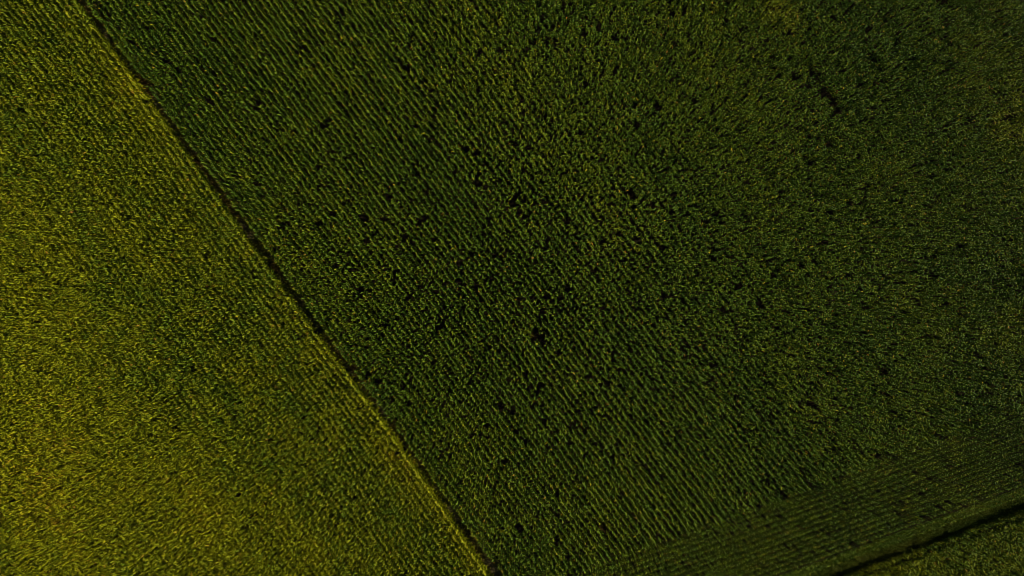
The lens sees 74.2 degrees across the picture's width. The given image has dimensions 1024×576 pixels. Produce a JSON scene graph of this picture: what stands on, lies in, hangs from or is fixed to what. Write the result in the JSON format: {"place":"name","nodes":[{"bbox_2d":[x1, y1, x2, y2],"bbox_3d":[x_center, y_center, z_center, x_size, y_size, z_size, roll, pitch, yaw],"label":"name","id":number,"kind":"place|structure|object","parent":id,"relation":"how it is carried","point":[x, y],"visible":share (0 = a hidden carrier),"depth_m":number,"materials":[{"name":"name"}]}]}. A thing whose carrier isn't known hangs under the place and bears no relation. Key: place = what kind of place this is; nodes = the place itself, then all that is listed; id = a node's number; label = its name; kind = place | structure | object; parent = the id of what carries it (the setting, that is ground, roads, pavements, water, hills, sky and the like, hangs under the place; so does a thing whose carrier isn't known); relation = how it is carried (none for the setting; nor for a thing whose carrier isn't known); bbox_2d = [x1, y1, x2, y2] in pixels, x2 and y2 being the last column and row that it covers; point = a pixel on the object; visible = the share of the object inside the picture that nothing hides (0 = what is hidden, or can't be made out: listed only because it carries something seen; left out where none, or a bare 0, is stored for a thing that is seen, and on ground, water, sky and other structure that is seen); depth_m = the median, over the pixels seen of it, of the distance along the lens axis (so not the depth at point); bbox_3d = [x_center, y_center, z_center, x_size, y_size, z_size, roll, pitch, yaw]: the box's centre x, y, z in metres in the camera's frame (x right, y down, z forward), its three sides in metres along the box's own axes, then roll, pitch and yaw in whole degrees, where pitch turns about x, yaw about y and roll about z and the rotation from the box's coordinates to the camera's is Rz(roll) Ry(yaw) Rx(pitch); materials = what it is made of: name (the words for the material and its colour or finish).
{"place":"outdoors","nodes":[
{"label":"outdoors","id":0,"kind":"place"},
{"bbox_2d":[78,0,499,575],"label":"dry grass","id":1,"kind":"structure","parent":0,"point":[263,250],"depth_m":91.83,"materials":[{"name":"plant"}]},
{"bbox_2d":[0,0,1023,575],"bbox_3d":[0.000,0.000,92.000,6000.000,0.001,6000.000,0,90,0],"label":"ground","id":2,"kind":"structure","parent":0,"point":[540,338],"depth_m":92.00,"materials":[{"name":"green plant"}]},
{"bbox_2d":[0,0,484,575],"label":"maize crop","id":3,"kind":"object","parent":2,"relation":"on","point":[148,280],"visible":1,"depth_m":90.46,"materials":[{"name":"green plant"}]},
{"bbox_2d":[78,0,507,575],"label":"dirt strip","id":4,"kind":"object","parent":2,"relation":"attached to","point":[493,569],"visible":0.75,"depth_m":92.00,"materials":[{"name":"soil"}]},
{"bbox_2d":[269,259,282,274],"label":"dry weed clump","id":5,"kind":"object","parent":4,"relation":"on","point":[276,267],"visible":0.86,"depth_m":91.63,"materials":[{"name":"green plant"}]},
{"bbox_2d":[85,0,1023,575],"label":"maize crop","id":6,"kind":"object","parent":2,"relation":"on","point":[905,164],"visible":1,"depth_m":90.33,"materials":[{"name":"green plant"}]},
{"bbox_2d":[560,407,1023,575],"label":"maize crop","id":7,"kind":"object","parent":2,"relation":"on","point":[890,493],"visible":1,"depth_m":90.25,"materials":[{"name":"green plant"}]},
{"bbox_2d":[843,516,1023,575],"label":"maize crop","id":8,"kind":"object","parent":2,"relation":"on","point":[954,570],"visible":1,"depth_m":90.49,"materials":[{"name":"green plant"}]},
{"bbox_2d":[599,524,605,531],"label":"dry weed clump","id":9,"kind":"object","parent":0,"point":[602,527],"visible":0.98,"depth_m":91.67,"materials":[{"name":"green plant"}]},
{"bbox_2d":[782,487,1023,575],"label":"grass track","id":10,"kind":"structure","parent":0,"point":[913,546],"depth_m":91.99,"materials":[{"name":"green plant"}]}
]}

